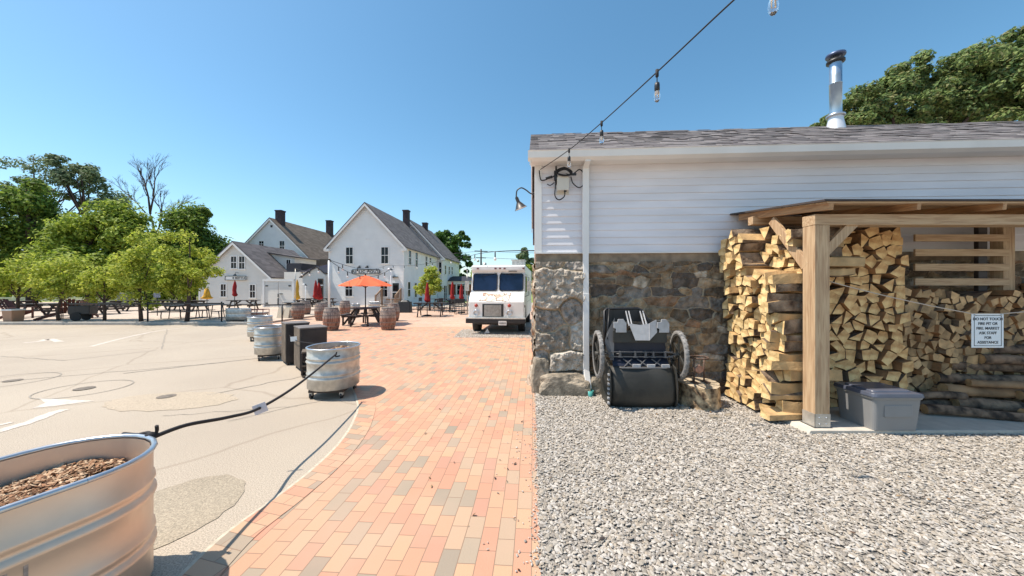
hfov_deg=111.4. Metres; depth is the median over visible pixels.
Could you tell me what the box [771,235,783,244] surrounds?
firewood log
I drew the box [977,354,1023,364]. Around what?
long log
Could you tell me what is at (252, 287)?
window
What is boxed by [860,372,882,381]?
firewood log
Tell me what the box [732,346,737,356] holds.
firewood log
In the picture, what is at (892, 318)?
firewood log
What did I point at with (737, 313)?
firewood log
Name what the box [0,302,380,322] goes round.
terrace paving
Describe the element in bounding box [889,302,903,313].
firewood log
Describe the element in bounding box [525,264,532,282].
bush
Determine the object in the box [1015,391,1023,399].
long log
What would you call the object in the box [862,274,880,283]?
firewood log
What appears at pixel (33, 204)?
tree
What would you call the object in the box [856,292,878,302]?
firewood log
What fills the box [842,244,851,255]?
firewood log
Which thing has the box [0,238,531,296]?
wood
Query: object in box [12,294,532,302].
lawn
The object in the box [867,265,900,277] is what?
firewood log
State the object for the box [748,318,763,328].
firewood log
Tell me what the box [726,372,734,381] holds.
firewood log
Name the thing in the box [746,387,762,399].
firewood log
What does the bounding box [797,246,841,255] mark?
firewood log
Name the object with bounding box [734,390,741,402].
firewood log
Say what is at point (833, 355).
firewood log
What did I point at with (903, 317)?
firewood log
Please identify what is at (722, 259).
firewood log
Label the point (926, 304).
cord
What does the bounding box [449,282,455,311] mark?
folded umbrella
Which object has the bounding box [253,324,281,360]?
stock tank
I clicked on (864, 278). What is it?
firewood log
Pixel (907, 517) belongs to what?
gravel
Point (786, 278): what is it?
firewood log
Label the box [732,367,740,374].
firewood log
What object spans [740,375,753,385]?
firewood log
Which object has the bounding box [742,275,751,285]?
firewood log
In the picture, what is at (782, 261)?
firewood log
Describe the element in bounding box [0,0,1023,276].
sky
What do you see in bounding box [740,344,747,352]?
firewood log
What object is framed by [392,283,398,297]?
door
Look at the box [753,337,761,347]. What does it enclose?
firewood log
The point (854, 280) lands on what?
firewood log
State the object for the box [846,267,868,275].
firewood log
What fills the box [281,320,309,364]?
cabinet
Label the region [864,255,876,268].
firewood log
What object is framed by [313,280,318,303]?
folded umbrella
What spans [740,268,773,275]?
firewood log
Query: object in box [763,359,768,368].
firewood log
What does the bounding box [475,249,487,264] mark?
utility pole
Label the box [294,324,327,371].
cabinet
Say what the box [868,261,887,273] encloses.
firewood log
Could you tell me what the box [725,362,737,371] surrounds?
firewood log
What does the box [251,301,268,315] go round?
wire basket
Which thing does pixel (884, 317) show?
firewood log
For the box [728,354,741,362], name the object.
firewood log
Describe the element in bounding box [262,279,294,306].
white gates
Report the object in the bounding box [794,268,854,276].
firewood log
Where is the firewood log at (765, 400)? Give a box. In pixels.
[763,398,775,403]
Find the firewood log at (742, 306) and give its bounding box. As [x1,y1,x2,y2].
[739,303,745,310]
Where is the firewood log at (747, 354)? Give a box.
[743,351,751,357]
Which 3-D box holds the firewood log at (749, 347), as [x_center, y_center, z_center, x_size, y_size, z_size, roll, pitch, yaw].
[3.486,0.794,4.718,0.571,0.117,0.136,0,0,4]
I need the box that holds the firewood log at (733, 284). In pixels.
[730,279,743,286]
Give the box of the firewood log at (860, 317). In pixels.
[849,312,866,323]
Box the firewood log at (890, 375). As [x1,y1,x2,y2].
[864,367,900,380]
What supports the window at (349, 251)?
in the white gabled house at (367, 236)
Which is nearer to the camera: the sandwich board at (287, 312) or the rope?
the rope
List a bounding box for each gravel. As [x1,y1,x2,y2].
[454,329,530,337]
[482,390,1023,575]
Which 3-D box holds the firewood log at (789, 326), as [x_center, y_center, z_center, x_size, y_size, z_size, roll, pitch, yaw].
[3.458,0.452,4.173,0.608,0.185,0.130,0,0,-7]
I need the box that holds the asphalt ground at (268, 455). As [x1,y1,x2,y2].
[0,303,532,575]
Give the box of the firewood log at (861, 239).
[846,233,868,246]
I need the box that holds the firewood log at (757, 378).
[755,374,761,384]
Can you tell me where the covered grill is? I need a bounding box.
[398,300,412,312]
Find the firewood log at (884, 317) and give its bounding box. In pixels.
[875,311,890,322]
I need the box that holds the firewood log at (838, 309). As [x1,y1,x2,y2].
[831,304,844,313]
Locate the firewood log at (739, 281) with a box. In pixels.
[737,277,743,285]
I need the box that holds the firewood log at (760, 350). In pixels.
[756,344,766,355]
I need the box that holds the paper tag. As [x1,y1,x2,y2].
[252,402,267,414]
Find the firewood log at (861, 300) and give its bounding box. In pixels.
[856,295,866,305]
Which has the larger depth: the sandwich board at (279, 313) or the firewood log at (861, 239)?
the sandwich board at (279, 313)
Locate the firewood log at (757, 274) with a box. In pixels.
[752,269,783,279]
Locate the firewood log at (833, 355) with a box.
[830,351,838,360]
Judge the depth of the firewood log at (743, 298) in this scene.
4.64 m
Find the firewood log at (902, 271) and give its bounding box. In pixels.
[899,267,904,276]
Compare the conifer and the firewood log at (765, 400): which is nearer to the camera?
the firewood log at (765, 400)
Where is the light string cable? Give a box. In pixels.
[540,0,734,169]
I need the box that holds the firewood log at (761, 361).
[759,357,763,366]
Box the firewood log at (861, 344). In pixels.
[847,339,869,349]
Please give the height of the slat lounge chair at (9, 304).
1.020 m
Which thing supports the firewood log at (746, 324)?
on the firewood log at (744, 332)
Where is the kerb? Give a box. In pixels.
[0,322,246,324]
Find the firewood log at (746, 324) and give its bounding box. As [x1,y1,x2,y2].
[744,318,757,329]
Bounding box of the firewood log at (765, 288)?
[762,283,786,292]
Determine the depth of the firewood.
4.60 m
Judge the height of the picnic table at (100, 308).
0.777 m
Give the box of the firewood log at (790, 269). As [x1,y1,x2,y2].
[784,267,842,270]
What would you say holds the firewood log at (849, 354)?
on the firewood log at (850, 365)
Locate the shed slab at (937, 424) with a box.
[759,407,1023,434]
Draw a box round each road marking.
[0,409,68,431]
[34,398,88,407]
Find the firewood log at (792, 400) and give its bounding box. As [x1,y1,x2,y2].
[775,400,802,401]
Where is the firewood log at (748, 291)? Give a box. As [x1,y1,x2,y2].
[743,287,758,294]
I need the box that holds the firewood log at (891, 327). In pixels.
[868,323,898,331]
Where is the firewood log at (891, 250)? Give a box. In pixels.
[883,244,895,257]
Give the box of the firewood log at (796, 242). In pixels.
[785,239,802,246]
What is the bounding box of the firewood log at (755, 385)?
[752,379,759,390]
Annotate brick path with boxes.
[220,327,540,575]
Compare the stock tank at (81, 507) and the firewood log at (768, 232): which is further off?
the firewood log at (768, 232)
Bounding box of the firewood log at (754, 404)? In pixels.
[747,400,769,409]
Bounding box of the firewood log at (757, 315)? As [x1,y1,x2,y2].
[754,311,762,320]
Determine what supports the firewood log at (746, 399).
on the shed slab at (937, 424)
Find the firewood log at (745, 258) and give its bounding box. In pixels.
[735,253,763,263]
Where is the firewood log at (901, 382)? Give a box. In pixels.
[889,373,907,387]
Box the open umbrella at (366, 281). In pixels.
[338,273,391,323]
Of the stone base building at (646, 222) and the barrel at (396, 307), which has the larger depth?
the barrel at (396, 307)
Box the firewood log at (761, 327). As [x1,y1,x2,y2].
[758,324,766,331]
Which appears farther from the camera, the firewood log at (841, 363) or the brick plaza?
the brick plaza
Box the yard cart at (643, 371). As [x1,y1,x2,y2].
[592,307,689,406]
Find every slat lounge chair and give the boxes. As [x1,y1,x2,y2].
[0,299,33,318]
[32,299,65,320]
[55,298,78,312]
[80,298,99,317]
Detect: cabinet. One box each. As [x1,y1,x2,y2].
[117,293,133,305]
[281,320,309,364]
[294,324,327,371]
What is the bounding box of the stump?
[678,377,721,411]
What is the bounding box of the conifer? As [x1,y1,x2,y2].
[515,247,533,264]
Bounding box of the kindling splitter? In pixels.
[690,355,710,383]
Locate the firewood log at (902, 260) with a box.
[888,255,908,265]
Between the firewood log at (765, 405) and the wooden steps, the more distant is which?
the wooden steps
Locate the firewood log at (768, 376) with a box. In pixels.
[760,370,802,383]
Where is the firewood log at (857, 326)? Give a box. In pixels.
[847,320,863,330]
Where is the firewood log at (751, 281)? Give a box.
[744,277,761,286]
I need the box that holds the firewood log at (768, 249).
[765,243,776,253]
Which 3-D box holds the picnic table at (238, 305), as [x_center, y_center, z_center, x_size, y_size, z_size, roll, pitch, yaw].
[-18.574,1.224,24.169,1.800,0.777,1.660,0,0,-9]
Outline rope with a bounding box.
[153,352,339,437]
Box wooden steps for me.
[375,288,401,306]
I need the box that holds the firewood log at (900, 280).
[881,275,904,284]
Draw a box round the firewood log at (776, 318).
[770,313,802,323]
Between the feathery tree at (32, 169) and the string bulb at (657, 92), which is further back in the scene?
the feathery tree at (32, 169)
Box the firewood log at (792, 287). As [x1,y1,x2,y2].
[770,283,802,292]
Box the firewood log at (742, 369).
[738,365,751,375]
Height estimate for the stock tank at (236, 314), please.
0.675 m
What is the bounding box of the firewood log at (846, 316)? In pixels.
[833,311,851,324]
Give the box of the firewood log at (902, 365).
[889,358,913,372]
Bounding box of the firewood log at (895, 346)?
[874,340,905,353]
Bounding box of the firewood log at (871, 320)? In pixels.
[863,314,879,325]
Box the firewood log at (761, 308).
[759,303,802,312]
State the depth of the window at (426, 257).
36.35 m
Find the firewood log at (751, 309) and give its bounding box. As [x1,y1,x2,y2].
[746,307,756,311]
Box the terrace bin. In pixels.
[0,309,25,321]
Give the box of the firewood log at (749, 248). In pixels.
[733,243,765,254]
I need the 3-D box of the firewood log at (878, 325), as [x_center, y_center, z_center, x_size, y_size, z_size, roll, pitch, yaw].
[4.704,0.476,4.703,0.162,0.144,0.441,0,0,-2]
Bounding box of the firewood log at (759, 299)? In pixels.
[758,294,761,304]
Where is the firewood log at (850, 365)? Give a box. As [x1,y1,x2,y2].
[838,360,855,369]
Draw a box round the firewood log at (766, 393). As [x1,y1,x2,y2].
[761,383,802,399]
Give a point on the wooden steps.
(396, 299)
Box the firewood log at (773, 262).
[769,257,790,267]
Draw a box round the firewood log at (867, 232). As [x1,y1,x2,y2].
[850,227,878,237]
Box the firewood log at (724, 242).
[721,238,728,247]
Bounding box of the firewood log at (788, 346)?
[778,341,802,351]
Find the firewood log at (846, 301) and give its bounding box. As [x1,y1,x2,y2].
[837,294,858,309]
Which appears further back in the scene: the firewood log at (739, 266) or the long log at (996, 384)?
the firewood log at (739, 266)
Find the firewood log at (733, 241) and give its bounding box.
[729,237,745,245]
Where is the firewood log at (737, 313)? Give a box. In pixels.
[734,309,740,317]
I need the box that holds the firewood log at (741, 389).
[739,386,751,394]
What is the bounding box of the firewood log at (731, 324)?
[727,319,736,328]
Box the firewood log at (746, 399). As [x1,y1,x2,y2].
[741,395,753,403]
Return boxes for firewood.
[898,283,1023,401]
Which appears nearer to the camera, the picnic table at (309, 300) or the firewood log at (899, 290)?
the firewood log at (899, 290)
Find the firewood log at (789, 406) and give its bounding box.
[775,400,802,413]
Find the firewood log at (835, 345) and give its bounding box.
[830,340,842,351]
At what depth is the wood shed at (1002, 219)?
3.94 m
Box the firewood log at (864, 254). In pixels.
[859,252,869,257]
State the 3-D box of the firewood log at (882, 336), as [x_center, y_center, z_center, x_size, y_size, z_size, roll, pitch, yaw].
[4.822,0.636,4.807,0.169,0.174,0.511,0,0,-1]
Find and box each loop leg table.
[151,304,210,318]
[191,304,229,318]
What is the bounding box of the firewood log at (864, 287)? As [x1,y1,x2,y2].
[857,284,868,292]
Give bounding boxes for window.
[219,283,226,297]
[229,256,237,268]
[238,256,245,269]
[248,284,255,298]
[279,240,284,248]
[344,281,353,296]
[345,247,353,264]
[379,281,388,297]
[380,246,388,263]
[407,281,410,297]
[408,250,411,264]
[414,282,417,297]
[415,252,418,267]
[425,256,427,266]
[438,262,441,274]
[457,285,464,294]
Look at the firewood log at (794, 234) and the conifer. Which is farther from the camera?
the conifer
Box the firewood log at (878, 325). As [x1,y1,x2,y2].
[864,320,884,330]
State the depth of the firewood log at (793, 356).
4.13 m
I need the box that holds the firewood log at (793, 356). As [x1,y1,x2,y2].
[767,350,802,361]
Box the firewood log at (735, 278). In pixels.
[733,276,737,285]
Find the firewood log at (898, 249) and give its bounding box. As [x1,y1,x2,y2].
[895,246,901,254]
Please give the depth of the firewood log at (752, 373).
4.60 m
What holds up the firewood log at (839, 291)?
on the firewood log at (834, 298)
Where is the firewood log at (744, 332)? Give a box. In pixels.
[741,329,759,337]
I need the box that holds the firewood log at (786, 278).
[768,273,802,283]
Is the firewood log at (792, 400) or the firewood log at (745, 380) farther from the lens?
the firewood log at (745, 380)
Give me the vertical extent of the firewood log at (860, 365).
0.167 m
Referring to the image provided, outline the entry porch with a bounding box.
[448,276,471,300]
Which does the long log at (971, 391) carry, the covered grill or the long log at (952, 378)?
the long log at (952, 378)
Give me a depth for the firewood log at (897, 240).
4.56 m
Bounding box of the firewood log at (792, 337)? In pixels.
[780,333,802,341]
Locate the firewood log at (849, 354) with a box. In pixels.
[845,349,855,362]
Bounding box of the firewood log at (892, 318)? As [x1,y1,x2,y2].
[888,314,894,323]
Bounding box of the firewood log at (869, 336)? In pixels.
[853,329,877,344]
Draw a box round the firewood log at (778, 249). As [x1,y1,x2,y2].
[771,245,786,253]
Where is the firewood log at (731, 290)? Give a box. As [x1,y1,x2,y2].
[724,286,740,294]
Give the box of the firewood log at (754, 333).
[748,329,760,335]
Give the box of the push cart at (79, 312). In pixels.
[63,300,97,320]
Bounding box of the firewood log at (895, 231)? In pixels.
[879,227,900,236]
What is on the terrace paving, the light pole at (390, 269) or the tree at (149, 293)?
the tree at (149, 293)
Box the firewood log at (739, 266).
[735,262,773,269]
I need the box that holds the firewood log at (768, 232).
[760,226,802,238]
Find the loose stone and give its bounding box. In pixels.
[709,414,719,418]
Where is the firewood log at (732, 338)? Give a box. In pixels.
[728,331,740,343]
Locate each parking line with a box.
[25,339,62,342]
[89,327,187,346]
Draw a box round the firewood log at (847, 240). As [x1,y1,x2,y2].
[844,237,851,243]
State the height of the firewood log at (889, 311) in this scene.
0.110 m
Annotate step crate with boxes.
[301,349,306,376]
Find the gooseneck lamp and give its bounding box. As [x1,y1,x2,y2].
[515,187,534,210]
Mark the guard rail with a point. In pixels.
(75, 298)
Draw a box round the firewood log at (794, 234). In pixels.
[786,228,839,241]
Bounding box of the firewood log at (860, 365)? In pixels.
[854,359,865,372]
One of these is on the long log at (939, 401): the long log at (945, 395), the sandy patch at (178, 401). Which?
the long log at (945, 395)
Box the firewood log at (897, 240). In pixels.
[889,234,902,245]
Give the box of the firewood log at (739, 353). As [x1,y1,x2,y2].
[736,350,744,357]
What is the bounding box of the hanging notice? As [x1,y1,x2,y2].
[971,314,1003,347]
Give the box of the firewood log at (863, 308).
[859,302,868,311]
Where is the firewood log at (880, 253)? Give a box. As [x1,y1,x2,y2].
[863,247,887,259]
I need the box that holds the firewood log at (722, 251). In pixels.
[718,247,732,255]
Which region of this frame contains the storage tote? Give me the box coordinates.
[833,382,924,430]
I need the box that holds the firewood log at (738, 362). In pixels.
[735,359,741,367]
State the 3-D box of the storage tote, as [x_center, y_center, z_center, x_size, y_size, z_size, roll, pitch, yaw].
[4.170,1.337,4.000,0.574,0.425,0.514,0,0,0]
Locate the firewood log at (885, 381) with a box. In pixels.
[880,379,892,385]
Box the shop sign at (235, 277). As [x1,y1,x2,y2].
[225,276,246,279]
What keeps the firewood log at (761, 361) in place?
on the firewood log
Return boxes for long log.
[920,391,968,399]
[920,399,951,404]
[920,404,1023,421]
[933,372,1023,384]
[937,383,1023,397]
[949,361,1023,372]
[949,398,1023,412]
[965,379,1023,388]
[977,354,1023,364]
[992,344,1023,353]
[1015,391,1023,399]
[1017,408,1023,412]
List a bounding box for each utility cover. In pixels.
[2,379,22,381]
[73,386,95,389]
[156,394,176,398]
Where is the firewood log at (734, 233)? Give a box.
[729,229,761,239]
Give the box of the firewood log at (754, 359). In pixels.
[750,352,760,362]
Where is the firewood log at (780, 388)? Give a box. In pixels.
[765,381,802,394]
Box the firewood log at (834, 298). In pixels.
[795,291,839,303]
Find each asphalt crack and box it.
[0,362,222,381]
[0,372,61,386]
[29,380,133,398]
[129,356,273,372]
[163,406,292,415]
[207,376,301,394]
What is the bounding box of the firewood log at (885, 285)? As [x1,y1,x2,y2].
[872,279,893,291]
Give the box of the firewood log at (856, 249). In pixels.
[847,244,862,255]
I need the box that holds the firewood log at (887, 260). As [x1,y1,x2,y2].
[877,255,894,264]
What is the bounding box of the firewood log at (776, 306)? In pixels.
[763,300,802,312]
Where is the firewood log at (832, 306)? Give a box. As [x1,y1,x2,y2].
[830,303,835,314]
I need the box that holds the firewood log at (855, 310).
[845,302,860,315]
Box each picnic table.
[0,300,42,309]
[20,303,67,314]
[86,302,128,314]
[102,300,144,310]
[149,300,184,309]
[171,300,208,310]
[223,300,260,308]
[290,300,322,305]
[310,298,338,306]
[340,307,379,326]
[411,302,447,316]
[445,300,468,310]
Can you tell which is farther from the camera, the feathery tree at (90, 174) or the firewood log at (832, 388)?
the feathery tree at (90, 174)
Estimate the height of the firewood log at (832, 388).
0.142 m
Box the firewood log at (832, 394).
[830,391,836,398]
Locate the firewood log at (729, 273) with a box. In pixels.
[724,269,735,277]
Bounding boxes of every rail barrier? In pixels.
[69,302,223,321]
[264,304,304,323]
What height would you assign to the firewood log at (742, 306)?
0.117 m
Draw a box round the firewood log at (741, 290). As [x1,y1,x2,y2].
[738,286,749,294]
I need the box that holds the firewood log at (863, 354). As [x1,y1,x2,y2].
[844,348,870,359]
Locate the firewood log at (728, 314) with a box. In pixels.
[723,310,733,317]
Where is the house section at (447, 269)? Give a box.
[410,220,461,301]
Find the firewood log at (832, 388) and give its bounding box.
[830,381,836,392]
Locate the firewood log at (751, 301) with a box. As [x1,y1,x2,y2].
[745,296,759,307]
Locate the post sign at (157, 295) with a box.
[153,293,159,315]
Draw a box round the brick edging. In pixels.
[182,379,375,575]
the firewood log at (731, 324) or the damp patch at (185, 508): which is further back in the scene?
the firewood log at (731, 324)
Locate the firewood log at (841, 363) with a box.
[835,359,848,368]
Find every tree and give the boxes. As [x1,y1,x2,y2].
[0,153,109,215]
[0,177,101,303]
[0,197,164,301]
[0,251,54,308]
[17,251,93,320]
[45,154,133,295]
[70,265,130,320]
[102,224,166,320]
[107,153,197,232]
[111,232,198,302]
[151,227,225,321]
[152,200,232,302]
[413,265,443,310]
[434,229,472,275]
[809,35,1023,126]
[965,25,1023,122]
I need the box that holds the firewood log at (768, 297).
[761,293,802,301]
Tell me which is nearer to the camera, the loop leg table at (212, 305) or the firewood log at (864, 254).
the firewood log at (864, 254)
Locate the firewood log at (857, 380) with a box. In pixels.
[839,377,860,381]
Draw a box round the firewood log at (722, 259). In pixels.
[720,256,725,262]
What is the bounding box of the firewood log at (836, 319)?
[830,314,841,323]
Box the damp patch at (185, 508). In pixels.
[154,474,245,548]
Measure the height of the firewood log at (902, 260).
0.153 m
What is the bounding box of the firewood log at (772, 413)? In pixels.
[760,407,801,420]
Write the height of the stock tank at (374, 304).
0.685 m
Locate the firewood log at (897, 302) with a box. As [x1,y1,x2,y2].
[891,293,904,306]
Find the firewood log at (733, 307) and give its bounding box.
[728,304,739,310]
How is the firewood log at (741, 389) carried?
on the firewood log at (746, 399)
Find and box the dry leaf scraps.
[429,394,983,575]
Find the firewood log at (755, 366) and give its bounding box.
[751,363,760,369]
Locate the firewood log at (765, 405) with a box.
[759,404,775,409]
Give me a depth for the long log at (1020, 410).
4.12 m
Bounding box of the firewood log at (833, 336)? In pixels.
[830,330,838,339]
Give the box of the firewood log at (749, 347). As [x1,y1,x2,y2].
[746,344,752,351]
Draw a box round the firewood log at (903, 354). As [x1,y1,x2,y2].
[896,347,907,359]
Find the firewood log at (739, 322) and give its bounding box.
[736,317,743,328]
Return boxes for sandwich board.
[277,307,283,317]
[283,307,291,317]
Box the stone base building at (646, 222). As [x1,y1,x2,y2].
[525,121,1023,396]
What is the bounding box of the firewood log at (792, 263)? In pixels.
[788,259,799,266]
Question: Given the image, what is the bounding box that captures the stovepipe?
[825,49,846,127]
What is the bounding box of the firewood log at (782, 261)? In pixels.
[776,256,793,267]
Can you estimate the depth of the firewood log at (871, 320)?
4.50 m
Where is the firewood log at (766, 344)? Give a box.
[761,338,778,349]
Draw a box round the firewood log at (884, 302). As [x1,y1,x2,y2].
[875,292,893,308]
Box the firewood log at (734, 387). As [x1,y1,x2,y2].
[730,382,738,393]
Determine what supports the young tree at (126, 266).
on the terrace paving
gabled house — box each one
[199,241,319,304]
[245,210,333,265]
[324,202,439,305]
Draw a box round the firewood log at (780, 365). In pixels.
[767,361,802,370]
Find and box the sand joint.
[178,387,358,575]
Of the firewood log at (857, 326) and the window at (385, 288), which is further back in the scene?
the window at (385, 288)
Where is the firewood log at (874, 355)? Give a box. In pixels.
[867,348,878,359]
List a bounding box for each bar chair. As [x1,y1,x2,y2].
[434,298,443,311]
[455,299,462,313]
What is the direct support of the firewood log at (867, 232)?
on the firewood log at (874, 242)
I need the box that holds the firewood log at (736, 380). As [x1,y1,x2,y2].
[733,375,743,385]
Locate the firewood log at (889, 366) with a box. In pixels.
[875,363,892,368]
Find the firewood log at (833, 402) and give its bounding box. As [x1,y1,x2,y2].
[830,398,837,406]
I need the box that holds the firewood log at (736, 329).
[734,325,738,333]
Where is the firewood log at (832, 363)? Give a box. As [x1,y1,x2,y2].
[830,358,834,367]
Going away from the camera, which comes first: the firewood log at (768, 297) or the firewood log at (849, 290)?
the firewood log at (768, 297)
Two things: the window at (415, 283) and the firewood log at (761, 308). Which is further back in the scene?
the window at (415, 283)
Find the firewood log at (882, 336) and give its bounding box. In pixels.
[868,329,887,342]
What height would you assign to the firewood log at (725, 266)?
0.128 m
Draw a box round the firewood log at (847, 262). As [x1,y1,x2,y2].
[830,256,865,267]
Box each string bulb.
[567,148,570,167]
[599,121,603,144]
[654,69,659,102]
[768,0,778,15]
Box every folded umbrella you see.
[201,288,212,309]
[232,281,237,307]
[294,280,299,299]
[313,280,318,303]
[317,283,322,299]
[423,282,431,315]
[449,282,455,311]
[458,284,463,312]
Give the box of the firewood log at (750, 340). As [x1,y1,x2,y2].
[747,338,753,344]
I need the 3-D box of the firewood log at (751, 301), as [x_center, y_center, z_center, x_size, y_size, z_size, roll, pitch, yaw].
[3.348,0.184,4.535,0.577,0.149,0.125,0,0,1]
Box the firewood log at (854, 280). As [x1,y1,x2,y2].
[844,276,861,284]
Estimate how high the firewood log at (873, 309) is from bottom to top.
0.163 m
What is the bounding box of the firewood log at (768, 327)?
[765,321,775,330]
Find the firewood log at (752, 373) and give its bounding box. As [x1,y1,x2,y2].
[746,370,760,378]
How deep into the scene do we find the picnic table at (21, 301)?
23.34 m
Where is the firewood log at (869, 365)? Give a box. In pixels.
[855,358,875,373]
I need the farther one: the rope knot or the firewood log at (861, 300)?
the firewood log at (861, 300)
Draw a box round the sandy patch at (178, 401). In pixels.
[102,392,236,410]
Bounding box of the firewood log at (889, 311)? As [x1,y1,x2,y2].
[880,307,893,314]
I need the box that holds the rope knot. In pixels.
[121,425,158,437]
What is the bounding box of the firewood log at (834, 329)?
[830,323,840,334]
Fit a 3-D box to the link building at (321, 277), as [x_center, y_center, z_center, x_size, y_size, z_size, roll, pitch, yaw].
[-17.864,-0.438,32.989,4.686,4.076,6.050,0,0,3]
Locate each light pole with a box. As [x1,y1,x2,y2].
[295,269,296,301]
[328,259,330,306]
[388,268,392,302]
[464,269,468,313]
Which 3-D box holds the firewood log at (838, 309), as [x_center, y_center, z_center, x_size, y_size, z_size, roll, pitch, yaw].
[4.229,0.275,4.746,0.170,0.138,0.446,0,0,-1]
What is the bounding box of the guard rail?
[0,297,198,301]
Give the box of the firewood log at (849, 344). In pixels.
[842,340,855,349]
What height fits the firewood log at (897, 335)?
0.214 m
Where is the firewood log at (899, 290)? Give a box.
[885,285,905,298]
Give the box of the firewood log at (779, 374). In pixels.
[774,370,784,381]
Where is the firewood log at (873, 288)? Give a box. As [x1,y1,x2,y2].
[864,284,880,295]
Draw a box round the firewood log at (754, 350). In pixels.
[752,347,764,357]
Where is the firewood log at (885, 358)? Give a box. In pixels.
[874,350,897,365]
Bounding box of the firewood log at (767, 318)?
[764,313,775,326]
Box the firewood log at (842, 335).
[836,329,849,344]
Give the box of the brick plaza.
[273,307,532,326]
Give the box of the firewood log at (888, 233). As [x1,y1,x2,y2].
[876,230,892,238]
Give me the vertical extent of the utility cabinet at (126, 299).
1.100 m
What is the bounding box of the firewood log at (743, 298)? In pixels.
[740,295,757,304]
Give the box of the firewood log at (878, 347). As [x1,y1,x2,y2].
[869,343,884,351]
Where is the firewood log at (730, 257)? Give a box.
[725,252,737,263]
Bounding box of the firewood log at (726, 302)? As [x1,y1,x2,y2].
[722,298,738,308]
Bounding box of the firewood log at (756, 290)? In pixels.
[752,287,793,293]
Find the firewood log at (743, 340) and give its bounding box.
[740,335,748,343]
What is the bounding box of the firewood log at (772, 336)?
[764,330,802,342]
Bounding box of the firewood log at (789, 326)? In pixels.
[774,319,802,334]
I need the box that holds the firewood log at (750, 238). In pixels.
[737,233,771,242]
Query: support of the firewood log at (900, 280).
on the firewood log at (899, 290)
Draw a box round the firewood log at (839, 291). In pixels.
[830,287,844,295]
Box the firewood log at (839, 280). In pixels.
[830,277,844,286]
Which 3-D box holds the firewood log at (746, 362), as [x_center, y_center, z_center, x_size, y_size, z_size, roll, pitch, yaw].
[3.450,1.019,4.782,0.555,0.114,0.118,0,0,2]
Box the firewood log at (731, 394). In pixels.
[728,389,733,398]
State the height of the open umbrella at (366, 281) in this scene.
2.197 m
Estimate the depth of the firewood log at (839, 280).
4.55 m
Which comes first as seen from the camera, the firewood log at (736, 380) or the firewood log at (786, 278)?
the firewood log at (786, 278)
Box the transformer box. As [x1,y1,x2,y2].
[539,166,582,199]
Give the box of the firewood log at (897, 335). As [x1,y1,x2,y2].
[864,328,902,343]
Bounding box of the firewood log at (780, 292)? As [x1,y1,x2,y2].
[761,283,802,293]
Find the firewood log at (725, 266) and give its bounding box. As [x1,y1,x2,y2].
[721,262,735,270]
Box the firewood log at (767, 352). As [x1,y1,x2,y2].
[764,349,782,356]
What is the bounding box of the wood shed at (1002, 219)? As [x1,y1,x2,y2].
[730,199,1023,427]
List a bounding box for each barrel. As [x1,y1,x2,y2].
[291,302,304,319]
[300,301,310,314]
[314,303,327,320]
[322,307,339,330]
[339,300,350,313]
[380,307,395,329]
[387,303,399,320]
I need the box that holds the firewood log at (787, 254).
[784,249,842,257]
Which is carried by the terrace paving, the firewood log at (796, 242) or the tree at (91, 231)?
the tree at (91, 231)
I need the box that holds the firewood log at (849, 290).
[830,284,859,294]
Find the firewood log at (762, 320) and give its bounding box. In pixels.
[760,315,765,323]
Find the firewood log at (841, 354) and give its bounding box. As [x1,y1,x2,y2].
[830,348,844,360]
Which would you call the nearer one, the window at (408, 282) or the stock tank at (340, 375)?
the stock tank at (340, 375)
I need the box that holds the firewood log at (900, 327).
[885,323,902,330]
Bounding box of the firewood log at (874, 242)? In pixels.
[862,235,882,250]
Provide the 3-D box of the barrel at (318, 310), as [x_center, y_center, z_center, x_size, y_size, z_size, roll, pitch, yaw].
[-9.368,1.160,17.153,0.599,0.860,0.599,0,0,21]
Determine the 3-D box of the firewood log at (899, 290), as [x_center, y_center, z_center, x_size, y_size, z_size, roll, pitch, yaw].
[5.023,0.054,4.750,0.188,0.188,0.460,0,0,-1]
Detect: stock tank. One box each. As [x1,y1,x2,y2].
[0,434,157,575]
[225,308,251,321]
[247,315,272,341]
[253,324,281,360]
[305,341,360,398]
[350,303,359,313]
[368,301,380,311]
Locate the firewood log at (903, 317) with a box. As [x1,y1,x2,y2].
[892,312,910,323]
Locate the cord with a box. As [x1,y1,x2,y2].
[830,281,1023,313]
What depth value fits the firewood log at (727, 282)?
5.08 m
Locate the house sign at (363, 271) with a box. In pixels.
[351,269,379,273]
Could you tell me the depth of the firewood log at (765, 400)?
4.36 m
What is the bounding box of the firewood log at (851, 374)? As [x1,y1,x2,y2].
[842,367,861,381]
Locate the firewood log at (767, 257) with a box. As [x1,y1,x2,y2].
[759,251,777,262]
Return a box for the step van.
[465,260,530,330]
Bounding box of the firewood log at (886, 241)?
[874,234,892,246]
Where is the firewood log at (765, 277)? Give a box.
[762,271,796,283]
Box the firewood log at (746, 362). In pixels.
[742,358,751,366]
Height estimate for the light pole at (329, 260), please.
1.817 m
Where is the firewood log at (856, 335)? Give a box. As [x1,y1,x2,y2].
[848,331,862,340]
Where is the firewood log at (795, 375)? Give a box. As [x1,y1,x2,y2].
[783,370,842,380]
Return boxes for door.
[318,279,322,299]
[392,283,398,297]
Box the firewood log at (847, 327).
[839,322,853,332]
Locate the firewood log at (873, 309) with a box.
[861,303,879,314]
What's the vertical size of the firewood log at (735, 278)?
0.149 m
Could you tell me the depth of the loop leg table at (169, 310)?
17.20 m
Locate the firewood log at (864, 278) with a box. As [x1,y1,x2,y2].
[860,275,868,282]
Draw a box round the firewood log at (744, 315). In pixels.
[740,311,753,319]
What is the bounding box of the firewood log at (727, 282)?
[725,279,730,285]
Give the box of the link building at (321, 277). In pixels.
[284,263,327,305]

